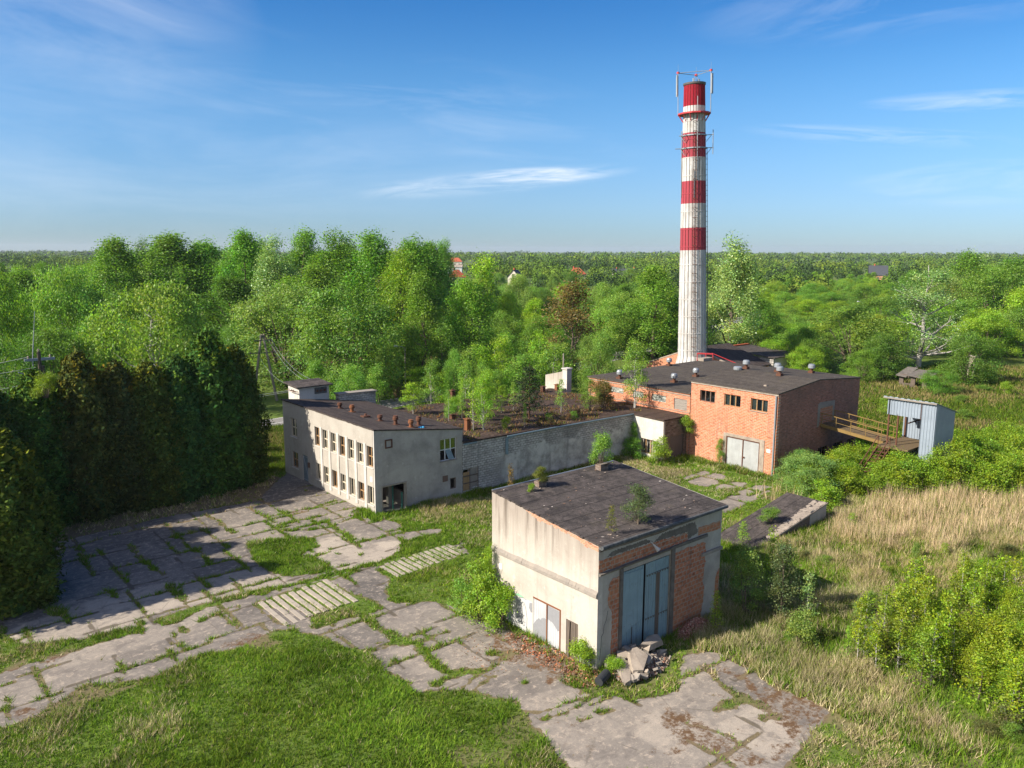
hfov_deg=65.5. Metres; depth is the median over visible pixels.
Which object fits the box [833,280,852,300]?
scrub bush
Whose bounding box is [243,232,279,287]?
silver poplar
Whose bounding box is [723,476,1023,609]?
reeds
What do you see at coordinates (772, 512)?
roof shrub
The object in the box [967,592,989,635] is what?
thicket sapling
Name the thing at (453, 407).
roof sapling
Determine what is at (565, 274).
willow tree
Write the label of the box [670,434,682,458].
annex door
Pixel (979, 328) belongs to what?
willow tree
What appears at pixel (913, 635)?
thicket sapling
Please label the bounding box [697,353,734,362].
pipe gantry
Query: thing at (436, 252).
poplar tree
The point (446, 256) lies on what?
poplar tree
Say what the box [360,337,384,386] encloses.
young tree
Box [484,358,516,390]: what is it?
willow tree
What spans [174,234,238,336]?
poplar tree
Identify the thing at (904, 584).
thicket sapling
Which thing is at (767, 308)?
poplar tree
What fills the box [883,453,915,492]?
lime bush
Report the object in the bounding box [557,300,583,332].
willow tree
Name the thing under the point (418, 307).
poplar tree
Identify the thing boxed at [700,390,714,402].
window
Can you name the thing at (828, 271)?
pine tree
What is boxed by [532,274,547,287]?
willow tree
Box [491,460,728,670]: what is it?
garage building
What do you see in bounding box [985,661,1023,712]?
thicket sapling
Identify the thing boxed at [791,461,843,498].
lime bush
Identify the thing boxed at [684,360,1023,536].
meadow grass
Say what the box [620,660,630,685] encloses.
concrete chunk
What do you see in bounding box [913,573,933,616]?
thicket sapling
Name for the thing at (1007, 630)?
thicket sapling
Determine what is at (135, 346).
willow tree
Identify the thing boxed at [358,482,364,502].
window
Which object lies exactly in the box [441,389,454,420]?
birch sapling
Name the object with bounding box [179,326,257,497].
thuja tree
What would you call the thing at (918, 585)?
thicket sapling
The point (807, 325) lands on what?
scrub bush
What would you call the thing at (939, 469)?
lime bush
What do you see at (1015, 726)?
weed clump
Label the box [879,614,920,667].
thicket sapling
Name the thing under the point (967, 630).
thicket sapling
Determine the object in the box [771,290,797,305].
scrub bush
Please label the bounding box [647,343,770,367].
boiler house
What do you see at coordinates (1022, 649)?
thicket sapling
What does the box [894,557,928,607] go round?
thicket sapling
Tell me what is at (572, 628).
plank door
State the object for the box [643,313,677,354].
poplar tree
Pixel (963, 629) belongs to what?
thicket sapling
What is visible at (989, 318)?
willow tree
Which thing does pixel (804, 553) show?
weed clump
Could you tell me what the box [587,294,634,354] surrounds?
birch tree
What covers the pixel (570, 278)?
willow tree
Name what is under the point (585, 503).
roof litter
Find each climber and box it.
[482,541,496,610]
[628,420,637,452]
[678,415,695,433]
[715,437,724,464]
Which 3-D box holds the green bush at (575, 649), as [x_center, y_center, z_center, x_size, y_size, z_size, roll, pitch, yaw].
[3.628,13.718,40.436,1.839,1.845,1.891,-3,10,-20]
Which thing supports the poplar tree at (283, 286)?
on the ground at (650, 732)
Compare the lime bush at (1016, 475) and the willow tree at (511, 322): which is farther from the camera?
the willow tree at (511, 322)
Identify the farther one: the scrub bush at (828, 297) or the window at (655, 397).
the scrub bush at (828, 297)
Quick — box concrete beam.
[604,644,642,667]
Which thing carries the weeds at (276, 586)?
on the ground at (650, 732)
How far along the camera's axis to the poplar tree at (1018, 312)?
174.26 m
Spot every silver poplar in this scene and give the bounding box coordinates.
[134,233,160,280]
[216,242,232,273]
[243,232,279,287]
[246,228,305,352]
[339,249,383,296]
[706,231,771,344]
[935,248,1000,297]
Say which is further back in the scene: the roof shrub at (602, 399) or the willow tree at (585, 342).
the willow tree at (585, 342)
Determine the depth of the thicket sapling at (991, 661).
38.09 m
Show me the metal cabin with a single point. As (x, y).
(926, 424)
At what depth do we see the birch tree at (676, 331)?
154.09 m
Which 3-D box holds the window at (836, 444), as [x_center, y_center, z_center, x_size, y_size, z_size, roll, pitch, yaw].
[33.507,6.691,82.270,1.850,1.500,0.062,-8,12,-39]
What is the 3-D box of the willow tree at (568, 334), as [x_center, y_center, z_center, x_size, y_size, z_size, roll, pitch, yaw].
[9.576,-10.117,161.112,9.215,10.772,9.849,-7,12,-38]
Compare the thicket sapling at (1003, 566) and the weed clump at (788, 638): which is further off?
the thicket sapling at (1003, 566)
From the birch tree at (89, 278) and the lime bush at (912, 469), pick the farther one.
the birch tree at (89, 278)
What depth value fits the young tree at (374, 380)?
97.49 m
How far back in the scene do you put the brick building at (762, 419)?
78.31 m
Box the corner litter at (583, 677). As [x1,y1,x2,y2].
[560,662,599,687]
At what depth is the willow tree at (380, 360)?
117.51 m
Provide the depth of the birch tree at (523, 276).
404.56 m
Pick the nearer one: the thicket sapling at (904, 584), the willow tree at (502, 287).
the thicket sapling at (904, 584)
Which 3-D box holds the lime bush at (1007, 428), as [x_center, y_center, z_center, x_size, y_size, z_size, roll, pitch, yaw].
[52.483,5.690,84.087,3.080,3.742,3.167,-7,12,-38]
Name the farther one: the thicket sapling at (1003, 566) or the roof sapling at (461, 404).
the roof sapling at (461, 404)
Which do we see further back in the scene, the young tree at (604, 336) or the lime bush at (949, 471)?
the young tree at (604, 336)
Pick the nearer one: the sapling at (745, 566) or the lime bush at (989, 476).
the sapling at (745, 566)
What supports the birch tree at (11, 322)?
on the ground at (650, 732)
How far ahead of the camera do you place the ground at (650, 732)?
41.78 m
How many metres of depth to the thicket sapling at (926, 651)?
38.09 m
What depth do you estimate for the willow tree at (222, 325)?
147.15 m
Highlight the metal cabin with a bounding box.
[878,396,958,461]
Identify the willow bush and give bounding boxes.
[768,452,846,496]
[778,448,826,475]
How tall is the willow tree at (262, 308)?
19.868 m
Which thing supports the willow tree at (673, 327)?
on the ground at (650, 732)
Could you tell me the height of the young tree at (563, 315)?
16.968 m
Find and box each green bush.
[438,571,480,618]
[458,552,499,628]
[479,578,517,634]
[566,637,598,673]
[603,653,625,671]
[619,436,644,460]
[647,434,673,461]
[804,476,844,510]
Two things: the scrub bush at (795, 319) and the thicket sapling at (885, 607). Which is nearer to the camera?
the thicket sapling at (885, 607)
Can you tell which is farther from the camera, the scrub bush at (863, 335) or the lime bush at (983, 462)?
the scrub bush at (863, 335)
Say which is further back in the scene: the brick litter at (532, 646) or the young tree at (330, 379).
the young tree at (330, 379)
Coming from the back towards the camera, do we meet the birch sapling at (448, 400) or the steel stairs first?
the birch sapling at (448, 400)
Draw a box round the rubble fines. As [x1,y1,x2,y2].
[613,652,669,681]
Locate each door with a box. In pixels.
[303,455,308,481]
[566,619,577,658]
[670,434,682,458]
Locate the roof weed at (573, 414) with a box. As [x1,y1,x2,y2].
[570,411,579,418]
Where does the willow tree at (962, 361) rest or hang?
on the ground at (650, 732)
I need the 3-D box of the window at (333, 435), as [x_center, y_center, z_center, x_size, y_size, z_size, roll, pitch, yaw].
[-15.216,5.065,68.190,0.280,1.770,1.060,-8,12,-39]
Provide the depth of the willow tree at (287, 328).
126.56 m
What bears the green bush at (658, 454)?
on the ground at (650, 732)
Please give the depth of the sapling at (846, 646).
41.02 m
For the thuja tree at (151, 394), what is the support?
on the ground at (650, 732)
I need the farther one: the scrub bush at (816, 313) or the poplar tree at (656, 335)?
the scrub bush at (816, 313)
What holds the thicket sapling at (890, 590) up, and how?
on the ground at (650, 732)
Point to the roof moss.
(558, 422)
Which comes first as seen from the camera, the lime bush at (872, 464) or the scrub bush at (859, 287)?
the lime bush at (872, 464)
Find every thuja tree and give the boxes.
[0,390,43,504]
[0,427,69,620]
[1,366,87,526]
[50,346,131,523]
[86,359,158,514]
[119,356,191,510]
[152,354,218,503]
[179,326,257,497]
[212,342,274,486]
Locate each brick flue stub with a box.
[534,479,547,487]
[595,462,609,470]
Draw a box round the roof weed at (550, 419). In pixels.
[547,416,553,423]
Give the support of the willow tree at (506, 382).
on the ground at (650, 732)
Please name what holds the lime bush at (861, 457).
on the ground at (650, 732)
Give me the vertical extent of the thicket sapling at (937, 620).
4.100 m
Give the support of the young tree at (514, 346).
on the ground at (650, 732)
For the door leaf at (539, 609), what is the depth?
43.43 m
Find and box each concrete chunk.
[617,651,629,658]
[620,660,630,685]
[622,645,631,650]
[628,647,647,672]
[634,672,639,680]
[640,673,647,679]
[641,634,663,650]
[645,653,652,664]
[650,648,666,653]
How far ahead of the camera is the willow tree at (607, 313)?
154.04 m
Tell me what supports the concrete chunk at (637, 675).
on the rubble fines
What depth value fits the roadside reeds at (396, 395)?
129.35 m
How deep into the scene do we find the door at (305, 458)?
73.27 m
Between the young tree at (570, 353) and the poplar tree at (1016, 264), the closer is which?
the young tree at (570, 353)
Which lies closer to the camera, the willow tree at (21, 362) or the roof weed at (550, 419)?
the roof weed at (550, 419)
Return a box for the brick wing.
[587,357,763,454]
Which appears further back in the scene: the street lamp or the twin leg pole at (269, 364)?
the street lamp
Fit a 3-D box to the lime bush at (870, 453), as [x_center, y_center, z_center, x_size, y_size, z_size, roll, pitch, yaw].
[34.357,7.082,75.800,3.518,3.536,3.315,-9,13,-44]
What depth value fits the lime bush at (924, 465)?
69.25 m
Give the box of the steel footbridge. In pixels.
[820,410,895,443]
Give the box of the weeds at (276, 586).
[0,471,773,756]
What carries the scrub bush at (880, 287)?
on the ground at (650, 732)
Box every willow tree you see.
[0,288,59,381]
[0,322,100,390]
[0,335,59,402]
[55,315,124,373]
[104,343,148,370]
[117,321,171,368]
[126,340,183,367]
[214,320,263,362]
[218,320,261,367]
[224,277,344,392]
[275,279,412,400]
[281,311,306,378]
[376,334,404,394]
[436,313,472,344]
[438,286,473,325]
[481,307,525,356]
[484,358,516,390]
[492,273,506,286]
[492,283,516,294]
[495,291,526,349]
[497,376,518,393]
[500,272,541,329]
[514,286,542,315]
[516,313,570,363]
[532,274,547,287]
[536,286,559,304]
[545,309,580,352]
[549,283,574,309]
[556,271,575,283]
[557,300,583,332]
[565,269,578,286]
[567,297,602,351]
[572,335,600,378]
[574,337,615,393]
[575,289,596,303]
[583,305,635,359]
[586,280,613,297]
[589,286,615,306]
[622,267,637,279]
[632,292,657,340]
[633,284,665,308]
[657,301,710,353]
[758,337,797,350]
[768,323,836,369]
[785,344,830,372]
[787,338,827,371]
[799,302,918,367]
[838,349,888,382]
[846,295,908,333]
[854,332,917,380]
[883,309,934,355]
[893,269,927,306]
[915,299,967,324]
[918,369,968,395]
[925,274,986,309]
[925,301,956,347]
[931,328,1008,384]
[939,317,1009,356]
[952,299,976,313]
[953,311,1023,358]
[954,257,1023,318]
[975,309,1023,357]
[980,285,1023,355]
[984,263,997,294]
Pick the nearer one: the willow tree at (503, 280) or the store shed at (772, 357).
the store shed at (772, 357)
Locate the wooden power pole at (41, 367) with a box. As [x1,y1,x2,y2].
[18,311,54,377]
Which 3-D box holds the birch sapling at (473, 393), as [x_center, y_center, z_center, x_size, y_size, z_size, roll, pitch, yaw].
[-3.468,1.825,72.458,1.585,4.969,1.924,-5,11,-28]
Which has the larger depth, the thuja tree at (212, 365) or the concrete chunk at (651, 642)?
the thuja tree at (212, 365)
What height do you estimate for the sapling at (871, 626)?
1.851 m
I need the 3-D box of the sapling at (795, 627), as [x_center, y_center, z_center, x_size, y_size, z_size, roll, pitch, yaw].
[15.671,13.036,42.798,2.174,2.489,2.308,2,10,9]
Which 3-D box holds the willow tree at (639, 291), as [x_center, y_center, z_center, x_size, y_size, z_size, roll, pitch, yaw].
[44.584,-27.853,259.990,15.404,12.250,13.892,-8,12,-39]
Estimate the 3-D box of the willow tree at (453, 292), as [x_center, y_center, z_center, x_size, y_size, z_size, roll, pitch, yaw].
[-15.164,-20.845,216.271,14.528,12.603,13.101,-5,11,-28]
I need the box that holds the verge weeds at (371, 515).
[350,453,839,682]
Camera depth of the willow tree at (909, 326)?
159.59 m
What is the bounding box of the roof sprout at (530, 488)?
[527,483,534,491]
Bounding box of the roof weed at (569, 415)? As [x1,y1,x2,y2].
[566,412,571,420]
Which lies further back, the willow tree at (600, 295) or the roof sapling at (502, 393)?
the willow tree at (600, 295)
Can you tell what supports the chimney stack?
on the ground at (650, 732)
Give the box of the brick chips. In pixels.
[675,617,710,641]
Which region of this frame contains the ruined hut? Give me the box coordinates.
[896,367,936,386]
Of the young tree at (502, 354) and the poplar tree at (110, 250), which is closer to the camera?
the young tree at (502, 354)
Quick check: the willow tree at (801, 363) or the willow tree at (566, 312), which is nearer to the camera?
the willow tree at (801, 363)
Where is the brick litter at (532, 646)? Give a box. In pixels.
[504,632,578,674]
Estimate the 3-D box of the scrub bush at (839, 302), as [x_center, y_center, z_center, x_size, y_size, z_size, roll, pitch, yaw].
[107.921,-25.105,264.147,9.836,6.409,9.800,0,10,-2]
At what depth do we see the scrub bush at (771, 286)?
316.89 m
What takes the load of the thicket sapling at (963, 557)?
on the ground at (650, 732)
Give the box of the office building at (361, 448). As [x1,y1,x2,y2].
[281,378,462,513]
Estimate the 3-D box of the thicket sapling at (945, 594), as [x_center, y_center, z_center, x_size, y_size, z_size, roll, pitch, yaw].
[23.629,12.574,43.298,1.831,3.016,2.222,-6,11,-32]
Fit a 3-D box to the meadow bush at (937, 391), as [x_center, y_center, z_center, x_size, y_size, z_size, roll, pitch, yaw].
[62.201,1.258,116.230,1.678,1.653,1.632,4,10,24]
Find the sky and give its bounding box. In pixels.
[0,0,1023,253]
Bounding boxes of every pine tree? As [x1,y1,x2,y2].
[509,364,546,418]
[823,270,832,278]
[869,272,878,279]
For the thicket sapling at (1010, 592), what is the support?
on the ground at (650, 732)
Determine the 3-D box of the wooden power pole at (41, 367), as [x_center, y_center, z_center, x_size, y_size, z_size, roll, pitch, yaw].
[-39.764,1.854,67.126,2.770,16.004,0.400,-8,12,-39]
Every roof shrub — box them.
[500,416,510,427]
[531,465,549,482]
[591,382,615,407]
[594,377,616,404]
[756,505,780,522]
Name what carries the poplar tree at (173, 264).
on the ground at (650, 732)
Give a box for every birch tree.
[0,268,48,391]
[3,260,118,359]
[21,259,54,291]
[68,276,226,375]
[81,260,115,308]
[173,258,201,294]
[330,239,365,282]
[486,281,501,304]
[513,274,528,290]
[534,287,559,328]
[545,274,562,296]
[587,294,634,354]
[596,325,636,358]
[601,290,646,335]
[620,337,651,407]
[622,323,647,350]
[658,305,720,354]
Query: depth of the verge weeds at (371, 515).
64.70 m
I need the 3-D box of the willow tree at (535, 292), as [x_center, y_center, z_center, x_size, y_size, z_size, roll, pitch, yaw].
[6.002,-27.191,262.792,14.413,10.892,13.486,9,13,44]
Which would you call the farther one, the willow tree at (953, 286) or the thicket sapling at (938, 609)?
the willow tree at (953, 286)
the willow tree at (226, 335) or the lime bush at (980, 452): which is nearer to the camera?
the lime bush at (980, 452)
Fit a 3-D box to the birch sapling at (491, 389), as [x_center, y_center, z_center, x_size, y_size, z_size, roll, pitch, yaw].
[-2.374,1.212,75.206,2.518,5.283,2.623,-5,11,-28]
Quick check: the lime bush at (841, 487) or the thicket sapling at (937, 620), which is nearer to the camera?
the thicket sapling at (937, 620)
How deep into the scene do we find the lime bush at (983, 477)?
69.03 m
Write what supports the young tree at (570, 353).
on the ground at (650, 732)
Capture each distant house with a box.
[448,265,462,272]
[451,258,462,264]
[452,268,465,283]
[507,268,522,285]
[571,266,585,278]
[612,267,627,274]
[868,264,887,279]
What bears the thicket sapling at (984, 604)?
on the ground at (650, 732)
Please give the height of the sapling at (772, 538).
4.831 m
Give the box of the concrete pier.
[967,355,977,374]
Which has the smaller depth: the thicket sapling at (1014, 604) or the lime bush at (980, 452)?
the thicket sapling at (1014, 604)
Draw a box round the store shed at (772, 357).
[734,343,797,367]
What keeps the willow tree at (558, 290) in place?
on the ground at (650, 732)
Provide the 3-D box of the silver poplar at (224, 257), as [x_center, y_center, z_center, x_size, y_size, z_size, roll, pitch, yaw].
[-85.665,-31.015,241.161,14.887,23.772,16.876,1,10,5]
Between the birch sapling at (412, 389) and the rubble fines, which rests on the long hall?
the birch sapling at (412, 389)
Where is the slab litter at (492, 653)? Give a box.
[449,632,534,677]
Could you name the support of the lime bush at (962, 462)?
on the ground at (650, 732)
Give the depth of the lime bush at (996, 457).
73.20 m
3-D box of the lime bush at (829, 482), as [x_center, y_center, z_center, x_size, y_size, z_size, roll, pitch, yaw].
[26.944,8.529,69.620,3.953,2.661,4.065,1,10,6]
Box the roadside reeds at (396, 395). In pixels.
[307,348,552,397]
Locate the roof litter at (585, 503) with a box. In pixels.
[501,469,694,541]
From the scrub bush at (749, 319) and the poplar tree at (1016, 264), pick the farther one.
the poplar tree at (1016, 264)
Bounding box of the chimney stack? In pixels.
[676,69,713,363]
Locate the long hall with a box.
[397,367,687,493]
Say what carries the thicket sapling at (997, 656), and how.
on the ground at (650, 732)
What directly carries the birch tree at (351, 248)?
on the ground at (650, 732)
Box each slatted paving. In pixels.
[258,579,357,625]
[380,544,465,576]
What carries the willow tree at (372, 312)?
on the ground at (650, 732)
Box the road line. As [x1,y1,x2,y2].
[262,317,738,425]
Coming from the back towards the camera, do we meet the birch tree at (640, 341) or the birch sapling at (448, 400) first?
the birch tree at (640, 341)
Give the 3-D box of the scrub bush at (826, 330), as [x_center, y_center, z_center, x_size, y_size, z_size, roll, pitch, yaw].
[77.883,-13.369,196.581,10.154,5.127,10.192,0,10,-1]
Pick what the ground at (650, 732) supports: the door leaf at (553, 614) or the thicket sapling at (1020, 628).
the thicket sapling at (1020, 628)
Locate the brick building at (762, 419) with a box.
[689,360,860,475]
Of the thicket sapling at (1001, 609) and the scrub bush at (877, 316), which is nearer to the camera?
the thicket sapling at (1001, 609)
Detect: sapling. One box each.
[398,379,425,412]
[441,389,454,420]
[444,403,457,417]
[445,396,461,409]
[457,377,467,400]
[458,390,469,418]
[458,396,463,417]
[465,378,481,429]
[468,368,495,429]
[472,362,494,410]
[474,370,496,423]
[489,383,499,412]
[493,399,506,412]
[496,385,509,401]
[507,463,513,485]
[509,381,517,409]
[523,403,527,423]
[553,379,567,407]
[578,378,600,410]
[587,429,615,464]
[605,505,618,530]
[619,483,657,524]
[704,588,725,628]
[727,540,768,613]
[734,521,750,541]
[759,540,805,620]
[760,525,781,587]
[782,607,819,646]
[796,571,820,615]
[839,624,854,657]
[846,597,870,660]
[851,590,878,655]
[861,619,892,667]
[868,615,875,636]
[873,586,894,629]
[874,589,895,630]
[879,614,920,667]
[880,584,907,647]
[883,585,921,627]
[887,605,916,653]
[890,606,912,646]
[891,580,919,618]
[892,623,942,671]
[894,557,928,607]
[900,629,940,689]
[903,577,916,594]
[905,577,924,628]
[906,616,943,656]
[910,607,959,684]
[911,554,929,598]
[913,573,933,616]
[913,584,934,645]
[915,589,933,625]
[915,617,947,665]
[919,573,940,622]
[931,601,961,649]
[932,586,961,628]
[936,591,965,655]
[936,624,967,673]
[941,567,965,603]
[941,627,989,675]
[944,562,975,593]
[945,607,985,655]
[946,566,977,599]
[948,619,977,655]
[950,554,973,595]
[950,618,977,655]
[952,648,1003,704]
[953,550,970,600]
[953,641,994,689]
[960,567,989,618]
[961,556,1002,604]
[963,631,1014,686]
[965,609,1013,666]
[965,635,994,668]
[967,562,994,612]
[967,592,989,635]
[968,588,999,615]
[977,582,1012,621]
[978,632,1016,693]
[979,556,996,611]
[981,561,1003,615]
[983,602,1022,645]
[984,667,1023,722]
[985,643,1023,700]
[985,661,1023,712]
[991,651,1023,680]
[993,555,1019,590]
[994,569,1012,597]
[994,648,1023,718]
[995,556,1017,617]
[998,620,1019,667]
[999,580,1022,623]
[1002,594,1023,642]
[1003,594,1023,647]
[1003,636,1023,712]
[1008,555,1023,597]
[1010,619,1023,664]
[1014,583,1023,614]
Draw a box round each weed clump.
[749,587,774,604]
[783,632,800,643]
[798,550,811,558]
[812,554,831,567]
[847,512,858,526]
[851,595,871,617]
[863,587,880,610]
[873,629,900,654]
[879,562,892,574]
[910,541,920,557]
[937,542,949,555]
[968,716,1003,740]
[986,550,997,558]
[986,700,1023,734]
[993,541,1018,556]
[997,721,1023,743]
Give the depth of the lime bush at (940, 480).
68.70 m
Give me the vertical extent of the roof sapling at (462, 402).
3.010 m
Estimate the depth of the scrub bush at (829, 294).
283.10 m
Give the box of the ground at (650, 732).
[0,252,1023,767]
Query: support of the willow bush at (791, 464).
on the ground at (650, 732)
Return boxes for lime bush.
[790,464,831,491]
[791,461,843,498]
[802,459,839,491]
[806,471,840,494]
[821,452,844,482]
[825,445,858,462]
[830,468,851,491]
[831,464,866,496]
[835,440,868,467]
[835,448,860,469]
[837,459,865,491]
[844,467,865,491]
[846,449,872,476]
[850,437,875,450]
[852,447,871,469]
[853,469,895,497]
[859,442,883,463]
[860,458,881,488]
[867,442,893,460]
[869,456,896,485]
[870,463,907,494]
[873,468,918,498]
[875,459,921,495]
[878,457,899,487]
[880,446,916,465]
[882,428,901,450]
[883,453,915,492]
[887,451,918,461]
[894,455,926,496]
[896,451,927,479]
[906,457,924,489]
[917,451,948,489]
[918,468,947,494]
[920,467,952,492]
[922,459,954,488]
[925,455,967,491]
[927,441,961,486]
[935,467,963,493]
[940,436,972,483]
[946,454,986,493]
[951,435,981,464]
[953,428,969,440]
[953,435,964,442]
[959,465,1003,493]
[961,431,995,463]
[961,439,990,463]
[966,464,1002,489]
[967,425,994,439]
[968,458,1001,492]
[968,460,1005,495]
[974,434,1009,456]
[979,464,1010,489]
[979,465,1013,494]
[982,419,1006,439]
[986,446,1010,465]
[990,455,1023,493]
[994,422,1020,434]
[994,456,1023,491]
[996,428,1021,443]
[998,418,1023,434]
[998,441,1021,452]
[999,466,1023,491]
[1002,431,1023,451]
[1004,448,1023,461]
[1007,449,1023,464]
[1009,459,1023,487]
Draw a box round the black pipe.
[594,669,610,685]
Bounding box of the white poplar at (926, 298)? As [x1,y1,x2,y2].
[852,261,988,367]
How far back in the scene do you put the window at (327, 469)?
70.09 m
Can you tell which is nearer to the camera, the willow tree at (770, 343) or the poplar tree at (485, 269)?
the willow tree at (770, 343)
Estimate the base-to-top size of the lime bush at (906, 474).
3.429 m
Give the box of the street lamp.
[394,345,406,394]
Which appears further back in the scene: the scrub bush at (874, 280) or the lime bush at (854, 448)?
the scrub bush at (874, 280)
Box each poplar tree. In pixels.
[0,262,8,276]
[0,266,48,342]
[11,262,38,293]
[42,261,121,328]
[81,234,150,332]
[81,253,129,317]
[109,241,143,325]
[119,228,220,331]
[165,239,185,278]
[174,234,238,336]
[189,272,278,354]
[207,227,278,334]
[234,248,272,325]
[253,274,312,355]
[271,261,358,359]
[277,224,332,305]
[298,224,377,343]
[337,225,410,351]
[371,242,438,342]
[376,247,395,286]
[380,231,464,349]
[380,328,411,381]
[394,270,451,388]
[411,240,448,325]
[432,271,504,373]
[435,235,459,308]
[444,290,478,345]
[457,250,507,353]
[520,296,549,342]
[532,345,550,388]
[548,355,579,376]
[614,283,639,299]
[621,263,678,359]
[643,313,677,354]
[738,297,787,346]
[927,302,968,333]
[930,315,971,348]
[962,307,993,320]
[964,311,1019,343]
[966,294,1007,313]
[983,254,1023,296]
[1007,307,1023,327]
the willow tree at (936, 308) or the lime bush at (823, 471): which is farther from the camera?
the willow tree at (936, 308)
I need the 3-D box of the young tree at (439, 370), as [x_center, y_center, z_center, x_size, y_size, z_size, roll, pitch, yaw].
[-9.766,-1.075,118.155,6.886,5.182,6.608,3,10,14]
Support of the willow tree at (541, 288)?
on the ground at (650, 732)
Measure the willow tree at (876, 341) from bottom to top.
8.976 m
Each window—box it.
[291,418,296,438]
[292,451,298,469]
[314,427,319,447]
[316,463,320,481]
[322,430,327,450]
[323,466,328,485]
[330,433,336,454]
[332,470,337,489]
[339,436,344,457]
[340,474,345,493]
[348,439,353,461]
[349,478,354,497]
[357,443,363,465]
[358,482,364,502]
[366,446,373,468]
[367,486,374,506]
[440,437,456,462]
[612,387,622,393]
[633,391,643,397]
[641,438,654,453]
[652,394,665,402]
[674,398,686,410]
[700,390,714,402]
[725,394,740,407]
[750,398,767,413]
[818,446,826,457]
[833,441,840,450]
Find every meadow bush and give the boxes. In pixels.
[877,398,887,414]
[932,389,941,395]
[953,394,967,401]
[956,409,975,419]
[975,384,991,391]
[976,375,997,383]
[1000,381,1014,393]
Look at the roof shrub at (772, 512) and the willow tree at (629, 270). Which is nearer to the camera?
the roof shrub at (772, 512)
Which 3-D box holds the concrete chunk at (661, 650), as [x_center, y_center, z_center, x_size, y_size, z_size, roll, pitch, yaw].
[7.693,14.102,41.980,0.828,0.218,0.890,-3,-17,-10]
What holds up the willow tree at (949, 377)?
on the ground at (650, 732)
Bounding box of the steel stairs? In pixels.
[859,435,890,491]
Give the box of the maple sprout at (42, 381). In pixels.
[29,371,59,398]
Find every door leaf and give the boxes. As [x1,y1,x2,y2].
[533,599,545,640]
[547,606,559,648]
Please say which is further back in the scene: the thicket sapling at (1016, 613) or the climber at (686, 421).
the climber at (686, 421)
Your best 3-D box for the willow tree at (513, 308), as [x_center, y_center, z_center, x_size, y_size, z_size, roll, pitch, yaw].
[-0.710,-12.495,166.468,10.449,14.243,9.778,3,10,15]
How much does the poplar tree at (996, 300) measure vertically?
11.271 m
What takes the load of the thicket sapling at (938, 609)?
on the ground at (650, 732)
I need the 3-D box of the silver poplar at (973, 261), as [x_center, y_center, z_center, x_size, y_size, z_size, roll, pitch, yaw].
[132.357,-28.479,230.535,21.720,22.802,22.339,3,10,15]
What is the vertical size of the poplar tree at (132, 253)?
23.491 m
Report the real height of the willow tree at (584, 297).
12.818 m
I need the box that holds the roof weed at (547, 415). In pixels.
[544,412,553,419]
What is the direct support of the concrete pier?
on the ground at (650, 732)
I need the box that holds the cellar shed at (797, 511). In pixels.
[721,492,827,549]
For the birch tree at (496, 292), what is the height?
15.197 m
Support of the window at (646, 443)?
in the long hall
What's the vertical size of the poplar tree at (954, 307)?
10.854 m
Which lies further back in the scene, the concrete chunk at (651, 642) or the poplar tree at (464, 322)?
the poplar tree at (464, 322)
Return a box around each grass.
[0,456,1023,767]
[259,424,285,473]
[683,489,1023,767]
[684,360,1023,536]
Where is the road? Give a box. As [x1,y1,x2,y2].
[270,317,740,425]
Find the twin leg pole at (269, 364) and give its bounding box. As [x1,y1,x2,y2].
[250,334,278,400]
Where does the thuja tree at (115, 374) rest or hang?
on the ground at (650, 732)
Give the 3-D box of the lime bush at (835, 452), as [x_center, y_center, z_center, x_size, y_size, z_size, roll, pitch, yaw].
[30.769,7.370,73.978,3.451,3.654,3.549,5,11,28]
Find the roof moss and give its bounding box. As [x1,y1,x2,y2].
[404,388,640,439]
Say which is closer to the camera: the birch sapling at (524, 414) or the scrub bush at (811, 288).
the birch sapling at (524, 414)
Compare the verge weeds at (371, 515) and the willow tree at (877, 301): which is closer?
the verge weeds at (371, 515)
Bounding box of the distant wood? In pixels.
[0,249,1023,293]
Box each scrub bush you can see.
[723,329,776,345]
[733,318,770,331]
[745,287,772,298]
[745,290,776,308]
[760,283,778,299]
[761,293,778,308]
[762,323,805,334]
[766,303,801,322]
[766,311,811,328]
[767,280,787,291]
[769,327,789,342]
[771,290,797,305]
[771,292,796,312]
[779,299,805,316]
[781,280,802,295]
[783,293,803,301]
[785,321,832,337]
[791,299,832,319]
[796,282,830,295]
[801,293,823,313]
[803,282,832,292]
[804,309,841,326]
[808,322,841,337]
[814,292,842,307]
[815,291,849,308]
[826,300,850,310]
[829,321,862,340]
[832,278,852,288]
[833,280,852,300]
[835,291,859,305]
[838,302,862,309]
[842,330,901,346]
[847,283,872,301]
[847,284,880,306]
[862,276,871,282]
[862,282,881,297]
[863,314,884,334]
[864,284,893,298]
[867,277,881,283]
[876,288,904,301]
[884,283,902,300]
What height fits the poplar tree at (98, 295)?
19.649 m
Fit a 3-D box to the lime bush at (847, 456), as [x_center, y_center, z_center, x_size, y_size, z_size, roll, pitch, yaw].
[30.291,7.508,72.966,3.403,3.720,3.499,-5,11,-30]
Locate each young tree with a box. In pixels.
[296,355,336,398]
[322,370,337,398]
[330,362,376,398]
[344,374,377,399]
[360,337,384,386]
[367,363,389,405]
[404,366,427,396]
[419,358,444,403]
[419,371,452,402]
[426,320,461,387]
[426,359,448,392]
[442,346,465,401]
[453,355,476,398]
[453,371,468,396]
[454,345,479,394]
[465,341,503,379]
[487,330,517,389]
[489,367,507,394]
[496,331,520,367]
[500,351,542,393]
[525,329,551,389]
[532,277,604,368]
[534,339,575,385]
[549,339,578,379]
[566,361,576,392]
[591,331,619,371]
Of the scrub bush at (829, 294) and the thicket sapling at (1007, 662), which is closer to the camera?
the thicket sapling at (1007, 662)

